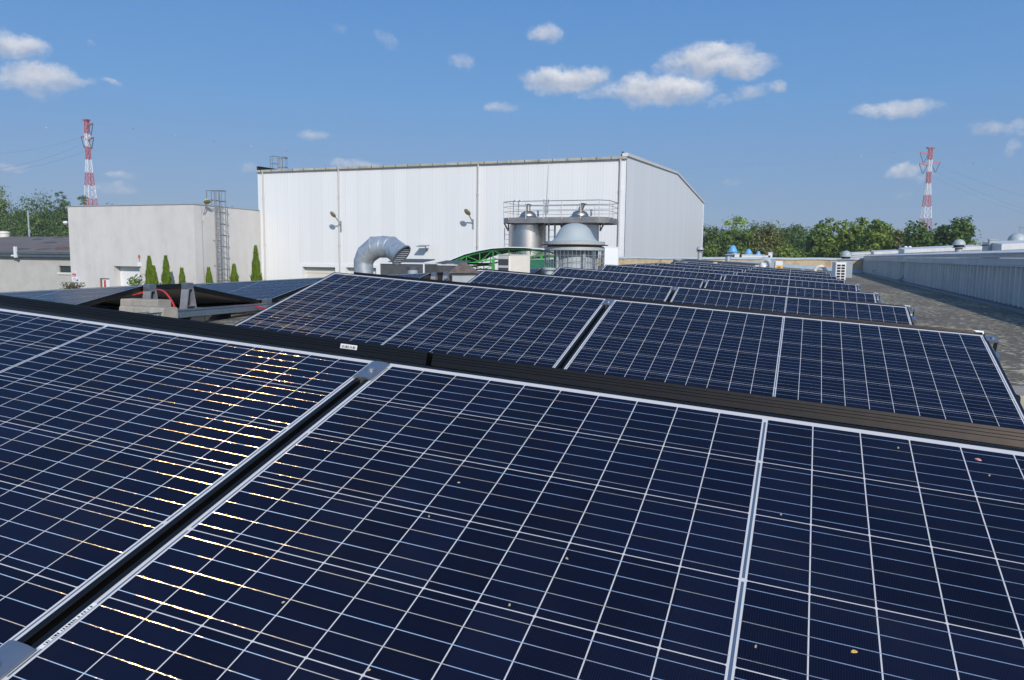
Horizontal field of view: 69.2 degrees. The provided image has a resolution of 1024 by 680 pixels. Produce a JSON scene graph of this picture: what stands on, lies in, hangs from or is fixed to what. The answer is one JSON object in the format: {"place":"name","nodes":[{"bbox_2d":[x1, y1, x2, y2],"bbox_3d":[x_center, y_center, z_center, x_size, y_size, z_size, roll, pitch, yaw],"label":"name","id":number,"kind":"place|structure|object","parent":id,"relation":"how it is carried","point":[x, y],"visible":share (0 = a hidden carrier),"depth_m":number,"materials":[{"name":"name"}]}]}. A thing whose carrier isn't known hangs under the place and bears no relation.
{"place":"outdoors","nodes":[
{"label":"outdoors","id":0,"kind":"place"},
{"bbox_2d":[66,203,260,287],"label":"rendered block","id":1,"kind":"structure","parent":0,"point":[109,244],"depth_m":60.56,"materials":[{"name":"grey paint"}]},
{"bbox_2d":[206,190,228,282],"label":"cage ladder","id":2,"kind":"object","parent":1,"relation":"attached to","point":[216,240],"visible":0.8,"depth_m":59.69,"materials":[{"name":"metal"}]},
{"bbox_2d":[255,151,704,279],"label":"warehouse hall","id":3,"kind":"structure","parent":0,"point":[661,214],"depth_m":60.03,"materials":[{"name":"white paint"}]},
{"bbox_2d":[270,156,287,168],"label":"cage ladder","id":4,"kind":"object","parent":3,"relation":"attached to","point":[280,158],"visible":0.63,"depth_m":72.92,"materials":[{"name":"metal"}]},
{"bbox_2d":[0,0,1023,245],"label":"sky","id":5,"kind":"structure","parent":0,"point":[698,86],"materials":[{"name":"blue"}]},
{"bbox_2d":[177,266,1023,385],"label":"roof","id":6,"kind":"structure","parent":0,"point":[1004,326],"depth_m":10.71,"materials":[{"name":"gravel"}]},
{"bbox_2d":[120,298,170,306],"bbox_3d":[-2.687,-0.225,5.449,0.357,0.150,0.132,3,7,20],"label":"concrete block","id":7,"kind":"object","parent":6,"relation":"on","point":[146,302],"depth_m":5.40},
{"bbox_2d":[119,305,177,317],"bbox_3d":[-2.512,-0.181,5.130,0.397,0.100,0.132,3,7,20],"label":"concrete block","id":8,"kind":"object","parent":6,"relation":"on","point":[172,312],"depth_m":5.07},
{"bbox_2d":[143,284,157,298],"bbox_3d":[-2.771,-0.272,5.691,0.090,0.309,0.220,3,7,20],"label":"support bracket","id":9,"kind":"object","parent":6,"relation":"on","point":[149,291],"visible":0.43,"depth_m":5.66,"materials":[{"name":"metal"}]},
{"bbox_2d":[0,285,142,305],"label":"solar panel","id":10,"kind":"object","parent":9,"relation":"on","point":[87,296],"visible":0.5,"depth_m":5.63,"materials":[{"name":"blue"}]},
{"bbox_2d":[179,283,196,308],"bbox_3d":[-2.638,-0.311,6.045,0.090,0.309,0.220,3,7,20],"label":"support bracket","id":11,"kind":"object","parent":6,"relation":"on","point":[187,294],"visible":0.69,"depth_m":6.01,"materials":[{"name":"metal"}]},
{"bbox_2d":[96,283,261,307],"bbox_3d":[-3.295,-0.385,6.799,1.686,0.036,1.002,-1,-6,21],"label":"solar panel","id":12,"kind":"object","parent":11,"relation":"on","point":[204,297],"visible":0.32,"depth_m":6.80,"materials":[{"name":"grey"}]},
{"bbox_2d":[180,316,205,321],"bbox_3d":[-2.359,-0.101,5.477,0.180,0.140,0.150,-2,7,-19],"label":"rubber foot","id":13,"kind":"object","parent":6,"relation":"on","point":[199,318],"visible":0.21,"depth_m":5.44},
{"bbox_2d":[137,302,275,317],"bbox_3d":[-2.304,-0.289,6.582,0.112,0.052,3.532,1,5,4],"label":"cable tray","id":14,"kind":"object","parent":6,"relation":"on","point":[191,312],"visible":0.45,"depth_m":5.83,"materials":[{"name":"metal"}]},
{"bbox_2d":[0,295,433,366],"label":"mounting rail","id":15,"kind":"object","parent":6,"relation":"on","point":[384,353],"visible":0.27,"depth_m":2.16,"materials":[{"name":"grey"}]},
{"bbox_2d":[207,308,230,319],"bbox_3d":[-2.419,-0.184,6.135,0.180,0.160,0.160,-2,7,-19],"label":"rubber foot","id":16,"kind":"object","parent":6,"relation":"on","point":[220,316],"visible":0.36,"depth_m":6.08},
{"bbox_2d":[196,277,323,301],"bbox_3d":[-2.914,-0.503,7.806,1.686,0.038,1.002,-1,16,21],"label":"solar panel","id":17,"kind":"object","parent":6,"relation":"on","point":[274,290],"visible":0.38,"depth_m":7.79,"materials":[{"name":"blue"}]},
{"bbox_2d":[353,236,410,273],"bbox_3d":[-3.271,-2.001,19.206,1.897,1.384,0.747,5,8,35],"label":"gooseneck duct","id":18,"kind":"object","parent":6,"relation":"on","point":[395,251],"visible":0.98,"depth_m":19.07,"materials":[{"name":"metal"}]},
{"bbox_2d":[379,259,437,274],"bbox_3d":[-3.271,-2.126,23.502,1.570,0.882,0.960,3,7,20],"label":"smoke vent","id":19,"kind":"object","parent":6,"relation":"on","point":[388,268],"visible":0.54,"depth_m":23.17,"materials":[{"name":"grey metal"}]},
{"bbox_2d":[391,273,430,278],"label":"solar panel","id":20,"kind":"object","parent":6,"relation":"on","point":[421,275],"visible":0.12,"depth_m":10.16,"materials":[{"name":"blue"}]},
{"bbox_2d":[406,266,418,273],"bbox_3d":[-1.648,-1.008,12.321,0.204,0.436,0.204,3,7,20],"label":"round vent","id":21,"kind":"object","parent":6,"relation":"on","point":[412,269],"visible":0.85,"depth_m":12.23,"materials":[{"name":"metal"}]},
{"bbox_2d":[233,272,609,368],"bbox_3d":[-0.456,-0.108,3.736,1.686,0.037,1.002,7,24,20],"label":"solar panel","id":22,"kind":"object","parent":6,"relation":"on","point":[545,329],"visible":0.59,"depth_m":3.70,"materials":[{"name":"blue"}]},
{"bbox_2d":[436,260,471,271],"bbox_3d":[-2.010,-2.197,24.093,1.232,0.770,0.960,3,7,20],"label":"smoke vent","id":23,"kind":"object","parent":6,"relation":"on","point":[446,266],"visible":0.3,"depth_m":23.70,"materials":[{"name":"grey metal"}]},
{"bbox_2d":[447,262,479,282],"bbox_3d":[-0.664,-0.848,10.139,0.448,0.428,0.443,0,6,-7],"label":"chimney hood","id":24,"kind":"object","parent":6,"relation":"on","point":[465,272],"visible":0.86,"depth_m":9.98,"materials":[{"name":"grey paint"}]},
{"bbox_2d":[354,272,620,299],"bbox_3d":[-0.043,-0.227,4.816,1.686,0.038,1.002,7,-8,20],"label":"solar panel","id":25,"kind":"object","parent":6,"relation":"on","point":[517,288],"visible":0.17,"depth_m":4.32,"materials":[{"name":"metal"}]},
{"bbox_2d":[1,361,1023,679],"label":"solar panel","id":26,"kind":"object","parent":6,"relation":"on","point":[399,521],"visible":0.95,"depth_m":1.08,"materials":[{"name":"blue"}]},
{"bbox_2d":[0,640,35,679],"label":"panel clamp","id":27,"kind":"object","parent":26,"relation":"attached to","point":[13,654],"visible":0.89,"depth_m":0.93,"materials":[{"name":"metal"}]},
{"bbox_2d":[0,307,383,646],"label":"solar panel","id":28,"kind":"object","parent":27,"relation":"attached to","point":[123,447],"visible":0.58,"depth_m":1.46,"materials":[{"name":"blue"}]},
{"bbox_2d":[38,602,96,648],"bbox_3d":[-0.588,0.378,0.985,0.008,0.001,0.085,5,24,21],"label":"barcode sticker","id":29,"kind":"object","parent":26,"relation":"attached to","point":[65,627],"visible":1,"depth_m":0.98,"materials":[{"name":"paper"}]},
{"bbox_2d":[353,361,389,382],"bbox_3d":[-0.319,0.080,1.691,0.047,0.045,0.085,7,24,20],"label":"panel clamp","id":30,"kind":"object","parent":26,"relation":"attached to","point":[371,370],"visible":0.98,"depth_m":1.68,"materials":[{"name":"metal"}]},
{"bbox_2d":[497,254,530,272],"bbox_3d":[0.035,-1.198,12.847,0.312,0.557,0.532,7,9,44],"label":"air conditioner","id":31,"kind":"object","parent":6,"relation":"on","point":[515,263],"visible":0.48,"depth_m":12.68,"materials":[{"name":"grey metal"}]},
{"bbox_2d":[530,259,552,267],"bbox_3d":[1.258,-2.495,33.461,1.310,2.306,1.360,3,7,20],"label":"green container","id":32,"kind":"object","parent":6,"relation":"on","point":[537,263],"visible":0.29,"depth_m":32.73,"materials":[{"name":"metal"}]},
{"bbox_2d":[467,270,672,301],"bbox_3d":[0.361,-0.329,5.904,1.686,0.038,1.002,7,24,20],"label":"solar panel","id":33,"kind":"object","parent":6,"relation":"on","point":[619,289],"visible":0.28,"depth_m":6.14,"materials":[{"name":"blue"}]},
{"bbox_2d":[541,223,607,272],"bbox_3d":[1.099,-1.497,13.059,1.180,1.111,1.180,3,7,20],"label":"caged ventilator","id":34,"kind":"object","parent":6,"relation":"on","point":[573,245],"visible":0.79,"depth_m":12.75,"materials":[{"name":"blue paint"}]},
{"bbox_2d":[494,270,678,300],"bbox_3d":[0.773,-0.447,6.985,1.686,0.038,1.002,7,-8,20],"label":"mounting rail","id":35,"kind":"object","parent":6,"relation":"on","point":[588,278],"visible":0.12,"depth_m":6.50,"materials":[{"name":"metal"}]},
{"bbox_2d":[601,247,618,267],"bbox_3d":[1.958,-1.532,14.879,0.312,0.659,0.352,0,6,-1],"label":"air conditioner","id":36,"kind":"object","parent":6,"relation":"on","point":[611,256],"visible":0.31,"depth_m":14.70,"materials":[{"name":"white paint"}]},
{"bbox_2d":[551,267,703,287],"bbox_3d":[1.161,-0.560,8.025,1.686,0.038,1.002,7,24,20],"label":"solar panel","id":37,"kind":"object","parent":6,"relation":"on","point":[642,278],"visible":0.34,"depth_m":8.30,"materials":[{"name":"blue"}]},
{"bbox_2d":[601,265,722,279],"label":"solar panel","id":38,"kind":"object","parent":6,"relation":"on","point":[678,273],"visible":0.31,"depth_m":10.51,"materials":[{"name":"blue"}]},
{"bbox_2d":[634,264,734,274],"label":"solar panel","id":39,"kind":"object","parent":6,"relation":"on","point":[685,269],"visible":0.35,"depth_m":12.69,"materials":[{"name":"blue"}]},
{"bbox_2d":[657,263,743,271],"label":"solar panel","id":40,"kind":"object","parent":6,"relation":"on","point":[702,267],"visible":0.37,"depth_m":14.83,"materials":[{"name":"blue"}]},
{"bbox_2d":[683,259,720,263],"bbox_3d":[8.357,-3.420,32.597,1.242,0.236,2.310,-4,8,-34],"label":"skylight","id":41,"kind":"object","parent":6,"relation":"on","point":[703,261],"visible":0.54,"depth_m":32.15,"materials":[{"name":"grey metal"}]},
{"bbox_2d":[674,262,749,269],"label":"solar panel","id":42,"kind":"object","parent":6,"relation":"on","point":[747,268],"visible":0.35,"depth_m":17.00,"materials":[{"name":"blue"}]},
{"bbox_2d":[687,261,754,267],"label":"solar panel","id":43,"kind":"object","parent":6,"relation":"on","point":[721,264],"visible":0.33,"depth_m":19.10,"materials":[{"name":"blue"}]},
{"bbox_2d":[431,352,1023,448],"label":"mounting rail","id":44,"kind":"object","parent":6,"relation":"on","point":[941,428],"visible":0.36,"depth_m":1.67,"materials":[{"name":"grey"}]},
{"bbox_2d":[598,256,863,272],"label":"parapet wall","id":45,"kind":"structure","parent":6,"relation":"on","point":[809,263],"depth_m":43.60,"materials":[{"name":"concrete"}]},
{"bbox_2d":[717,261,758,266],"bbox_3d":[9.547,-3.155,31.101,1.264,0.268,2.370,-4,8,-37],"label":"skylight","id":46,"kind":"object","parent":6,"relation":"on","point":[740,263],"visible":0.61,"depth_m":30.64,"materials":[{"name":"grey metal"}]},
{"bbox_2d":[771,260,782,268],"bbox_3d":[9.531,-2.627,26.723,0.390,0.522,0.208,3,7,20],"label":"control cabinet","id":47,"kind":"object","parent":6,"relation":"on","point":[779,264],"visible":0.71,"depth_m":26.62,"materials":[{"name":"metal"}]},
{"bbox_2d":[703,279,877,302],"bbox_3d":[2.750,-0.368,7.446,1.686,0.038,1.002,7,24,20],"label":"solar panel","id":48,"kind":"object","parent":6,"relation":"on","point":[797,291],"visible":0.31,"depth_m":7.72,"materials":[{"name":"blue"}]},
{"bbox_2d":[723,274,857,290],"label":"solar panel","id":49,"kind":"object","parent":6,"relation":"on","point":[798,283],"visible":0.29,"depth_m":9.93,"materials":[{"name":"blue"}]},
{"bbox_2d":[744,269,836,278],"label":"solar panel","id":50,"kind":"object","parent":6,"relation":"on","point":[792,274],"visible":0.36,"depth_m":14.26,"materials":[{"name":"blue"}]},
{"bbox_2d":[750,268,830,275],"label":"solar panel","id":51,"kind":"object","parent":6,"relation":"on","point":[799,272],"visible":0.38,"depth_m":16.42,"materials":[{"name":"blue"}]},
{"bbox_2d":[736,272,845,282],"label":"solar panel","id":52,"kind":"object","parent":6,"relation":"on","point":[792,277],"visible":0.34,"depth_m":12.11,"materials":[{"name":"blue"}]},
{"bbox_2d":[755,266,826,272],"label":"solar panel","id":53,"kind":"object","parent":6,"relation":"on","point":[790,269],"visible":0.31,"depth_m":18.51,"materials":[{"name":"blue"}]},
{"bbox_2d":[669,287,913,324],"bbox_3d":[1.950,-0.137,5.326,1.686,0.037,1.002,7,24,20],"label":"solar panel","id":54,"kind":"object","parent":6,"relation":"on","point":[825,308],"visible":0.29,"depth_m":5.56,"materials":[{"name":"blue"}]},
{"bbox_2d":[561,299,1023,428],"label":"solar panel","id":55,"kind":"object","parent":6,"relation":"on","point":[950,375],"visible":0.66,"depth_m":3.12,"materials":[{"name":"blue"}]},
{"bbox_2d":[985,335,1000,361],"bbox_3d":[2.101,0.053,3.256,0.062,0.146,0.090,7,24,20],"label":"end bracket","id":56,"kind":"object","parent":55,"relation":"attached to","point":[994,340],"visible":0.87,"depth_m":3.22,"materials":[{"name":"metal"}]},
{"bbox_2d":[681,286,904,305],"bbox_3d":[2.362,-0.255,6.407,1.686,0.038,1.002,7,-8,20],"label":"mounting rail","id":57,"kind":"object","parent":6,"relation":"on","point":[795,296],"visible":0.1,"depth_m":5.92,"materials":[{"name":"metal"}]},
{"bbox_2d":[622,297,974,332],"bbox_3d":[1.546,-0.035,4.238,1.686,0.038,1.002,7,-8,20],"label":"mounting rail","id":58,"kind":"object","parent":6,"relation":"on","point":[820,317],"visible":0.16,"depth_m":3.74,"materials":[{"name":"metal"}]},
{"bbox_2d":[832,262,846,279],"bbox_3d":[9.646,-1.996,21.917,0.312,0.600,0.372,1,6,6],"label":"air conditioner","id":59,"kind":"object","parent":6,"relation":"on","point":[839,270],"visible":0.78,"depth_m":21.74,"materials":[{"name":"white paint"}]},
{"bbox_2d":[837,251,854,277],"bbox_3d":[12.870,-2.929,28.658,0.600,1.040,0.600,3,7,20],"label":"vent housing","id":60,"kind":"object","parent":6,"relation":"on","point":[845,255],"visible":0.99,"depth_m":28.43,"materials":[{"name":"grey paint"}]},
{"bbox_2d":[1011,385,1023,408],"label":"concrete block","id":61,"kind":"object","parent":6,"relation":"on","point":[1019,391],"depth_m":3.17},
{"bbox_2d":[850,251,870,257],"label":"rooflight","id":62,"kind":"object","parent":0,"point":[858,254],"visible":0.41,"depth_m":53.60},
{"label":"ground","id":63,"kind":"structure","parent":0,"visible":0},
{"bbox_2d":[0,185,16,231],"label":"tree","id":64,"kind":"object","parent":63,"relation":"on","point":[3,203],"visible":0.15,"depth_m":157.97,"materials":[{"name":"green plant"}]},
{"bbox_2d":[0,204,30,236],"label":"tree","id":65,"kind":"object","parent":63,"relation":"on","point":[5,217],"visible":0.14,"depth_m":149.81,"materials":[{"name":"green plant"}]},
{"bbox_2d":[1,207,68,236],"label":"tree","id":66,"kind":"object","parent":63,"relation":"on","point":[39,230],"visible":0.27,"depth_m":138.93,"materials":[{"name":"green plant"}]},
{"bbox_2d":[8,189,62,236],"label":"tree","id":67,"kind":"object","parent":63,"relation":"on","point":[39,207],"visible":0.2,"depth_m":167.14,"materials":[{"name":"green plant"}]},
{"bbox_2d":[0,237,71,291],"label":"building","id":68,"kind":"structure","parent":63,"relation":"on","point":[40,263],"depth_m":65.74,"materials":[{"name":"grey paint"}]},
{"bbox_2d":[41,190,68,233],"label":"tree","id":69,"kind":"object","parent":63,"relation":"on","point":[57,194],"visible":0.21,"depth_m":168.63,"materials":[{"name":"green plant"}]},
{"bbox_2d":[49,200,70,236],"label":"tree","id":70,"kind":"object","parent":63,"relation":"on","point":[64,204],"visible":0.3,"depth_m":150.69,"materials":[{"name":"green plant"}]},
{"bbox_2d":[60,280,85,288],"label":"shrub","id":71,"kind":"object","parent":63,"relation":"on","point":[71,286],"visible":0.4,"depth_m":58.11,"materials":[{"name":"green plant"}]},
{"bbox_2d":[81,119,97,204],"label":"lattice mast","id":72,"kind":"object","parent":63,"relation":"on","point":[87,130],"visible":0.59,"depth_m":286.30,"materials":[{"name":"metal"}]},
{"bbox_2d":[126,274,143,285],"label":"shrub","id":73,"kind":"object","parent":63,"relation":"on","point":[136,281],"visible":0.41,"depth_m":56.34,"materials":[{"name":"green plant"}]},
{"bbox_2d":[144,255,151,283],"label":"thuja","id":74,"kind":"object","parent":63,"relation":"on","point":[147,274],"visible":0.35,"depth_m":57.15,"materials":[{"name":"green plant"}]},
{"bbox_2d":[150,265,158,284],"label":"thuja","id":75,"kind":"object","parent":63,"relation":"on","point":[153,279],"visible":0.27,"depth_m":56.84,"materials":[{"name":"green plant"}]},
{"bbox_2d":[161,255,171,283],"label":"thuja","id":76,"kind":"object","parent":63,"relation":"on","point":[166,276],"visible":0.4,"depth_m":56.59,"materials":[{"name":"green plant"}]},
{"bbox_2d":[179,267,185,283],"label":"thuja","id":77,"kind":"object","parent":63,"relation":"on","point":[182,278],"visible":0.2,"depth_m":56.14,"materials":[{"name":"green plant"}]},
{"bbox_2d":[205,267,212,282],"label":"thuja","id":78,"kind":"object","parent":63,"relation":"on","point":[208,279],"visible":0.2,"depth_m":58.88,"materials":[{"name":"green plant"}]},
{"bbox_2d":[230,264,238,281],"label":"thuja","id":79,"kind":"object","parent":63,"relation":"on","point":[234,276],"visible":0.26,"depth_m":59.19,"materials":[{"name":"green plant"}]},
{"bbox_2d":[250,245,263,280],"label":"thuja","id":80,"kind":"object","parent":63,"relation":"on","point":[256,274],"visible":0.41,"depth_m":60.78,"materials":[{"name":"green plant"}]},
{"bbox_2d":[450,247,552,269],"bbox_3d":[-0.204,-1.870,38.750,6.330,5.879,3.800,3,7,20],"label":"canopy","id":81,"kind":"object","parent":63,"relation":"on","point":[477,256],"visible":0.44,"depth_m":37.29,"materials":[{"name":"metal"}]},
{"bbox_2d":[467,263,496,269],"bbox_3d":[-2.484,-3.522,36.215,2.331,0.513,3.800,3,7,20],"label":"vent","id":82,"kind":"object","parent":81,"relation":"attached to","point":[476,265],"visible":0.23,"depth_m":37.40,"materials":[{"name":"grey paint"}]},
{"bbox_2d":[702,239,725,256],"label":"tree","id":83,"kind":"object","parent":63,"relation":"on","point":[708,253],"visible":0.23,"depth_m":113.89,"materials":[{"name":"green plant"}]},
{"bbox_2d":[703,224,726,251],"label":"tree","id":84,"kind":"object","parent":63,"relation":"on","point":[714,231],"visible":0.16,"depth_m":135.12,"materials":[{"name":"green plant"}]},
{"bbox_2d":[711,229,755,256],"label":"tree","id":85,"kind":"object","parent":63,"relation":"on","point":[736,239],"visible":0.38,"depth_m":100.70,"materials":[{"name":"green plant"}]},
{"bbox_2d":[711,214,759,247],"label":"tree","id":86,"kind":"object","parent":63,"relation":"on","point":[740,220],"visible":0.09,"depth_m":123.10,"materials":[{"name":"green plant"}]},
{"bbox_2d":[740,220,801,256],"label":"tree","id":87,"kind":"object","parent":63,"relation":"on","point":[766,240],"visible":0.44,"depth_m":100.70,"materials":[{"name":"green plant"}]},
{"bbox_2d":[774,243,812,257],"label":"tree","id":88,"kind":"object","parent":63,"relation":"on","point":[787,251],"visible":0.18,"depth_m":89.12,"materials":[{"name":"green plant"}]},
{"bbox_2d":[780,223,809,252],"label":"tree","id":89,"kind":"object","parent":63,"relation":"on","point":[793,232],"visible":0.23,"depth_m":128.56,"materials":[{"name":"green plant"}]},
{"bbox_2d":[791,227,820,257],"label":"tree","id":90,"kind":"object","parent":63,"relation":"on","point":[803,239],"visible":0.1,"depth_m":119.18,"materials":[{"name":"green plant"}]},
{"bbox_2d":[802,220,827,257],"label":"tree","id":91,"kind":"object","parent":63,"relation":"on","point":[811,242],"visible":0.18,"depth_m":111.01,"materials":[{"name":"green plant"}]},
{"bbox_2d":[809,217,864,257],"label":"tree","id":92,"kind":"object","parent":63,"relation":"on","point":[824,249],"visible":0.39,"depth_m":103.78,"materials":[{"name":"green plant"}]},
{"bbox_2d":[703,224,981,246],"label":"wood","id":93,"kind":"object","parent":63,"relation":"on","point":[973,241],"depth_m":138.09,"materials":[{"name":"green plant"}]},
{"bbox_2d":[830,217,871,257],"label":"tree","id":94,"kind":"object","parent":63,"relation":"on","point":[845,242],"visible":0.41,"depth_m":95.50,"materials":[{"name":"green plant"}]},
{"bbox_2d":[850,219,896,251],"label":"tree","id":95,"kind":"object","parent":63,"relation":"on","point":[871,241],"visible":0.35,"depth_m":90.83,"materials":[{"name":"green plant"}]},
{"bbox_2d":[880,230,904,249],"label":"tree","id":96,"kind":"object","parent":63,"relation":"on","point":[897,243],"visible":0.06,"depth_m":93.47,"materials":[{"name":"green plant"}]},
{"bbox_2d":[919,147,940,235],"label":"lattice mast","id":97,"kind":"object","parent":63,"relation":"on","point":[930,165],"visible":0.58,"depth_m":316.19,"materials":[{"name":"metal"}]},
{"bbox_2d":[898,215,976,246],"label":"tree","id":98,"kind":"object","parent":63,"relation":"on","point":[945,235],"visible":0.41,"depth_m":85.82,"materials":[{"name":"green plant"}]},
{"bbox_2d":[862,250,1023,312],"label":"clad building","id":99,"kind":"structure","parent":63,"relation":"on","point":[978,276],"depth_m":17.33,"materials":[{"name":"grey metal"}]},
{"bbox_2d":[871,250,897,254],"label":"rooflight","id":100,"kind":"object","parent":99,"relation":"on","point":[876,252],"visible":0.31,"depth_m":41.45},
{"bbox_2d":[898,245,981,261],"bbox_3d":[17.640,-3.560,30.733,2.735,0.822,1.860,3,7,20],"label":"rooflight","id":101,"kind":"object","parent":99,"relation":"on","point":[929,249],"visible":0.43,"depth_m":30.08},
{"bbox_2d":[952,239,965,251],"bbox_3d":[14.860,-3.051,24.694,0.437,0.603,0.437,3,7,20],"label":"roof ventilator","id":102,"kind":"object","parent":99,"relation":"on","point":[958,245],"visible":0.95,"depth_m":24.58,"materials":[{"name":"silver paint"}]},
{"bbox_2d":[982,240,1023,265],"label":"rooflight","id":103,"kind":"object","parent":99,"relation":"on","point":[1010,245],"visible":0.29,"depth_m":17.05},
{"bbox_2d":[1007,233,1023,240],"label":"roof ventilator","id":104,"kind":"object","parent":99,"relation":"on","point":[1016,236],"visible":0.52,"depth_m":18.19,"materials":[{"name":"white paint"}]},
{"bbox_3d":[1.132,0.574,22.179,20.800,4.660,50.800,3,7,20],"label":"factory building","id":105,"kind":"object","parent":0,"visible":0},
{"bbox_2d":[509,204,546,258],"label":"steel tank","id":106,"kind":"object","parent":105,"relation":"on","point":[526,235],"visible":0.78,"depth_m":45.75,"materials":[{"name":"silver metal"}]},
{"bbox_2d":[503,199,618,258],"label":"gantry platform","id":107,"kind":"structure","parent":105,"relation":"on","point":[560,220],"depth_m":44.67,"materials":[{"name":"metal"}]},
{"bbox_2d":[543,147,549,216],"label":"lightning rod","id":108,"kind":"object","parent":107,"relation":"attached to","point":[546,208],"visible":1,"depth_m":44.35,"materials":[{"name":"metal"}]},
{"bbox_2d":[560,203,598,265],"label":"steel tank","id":109,"kind":"object","parent":105,"relation":"on","point":[593,227],"visible":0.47,"depth_m":44.88,"materials":[{"name":"silver metal"}]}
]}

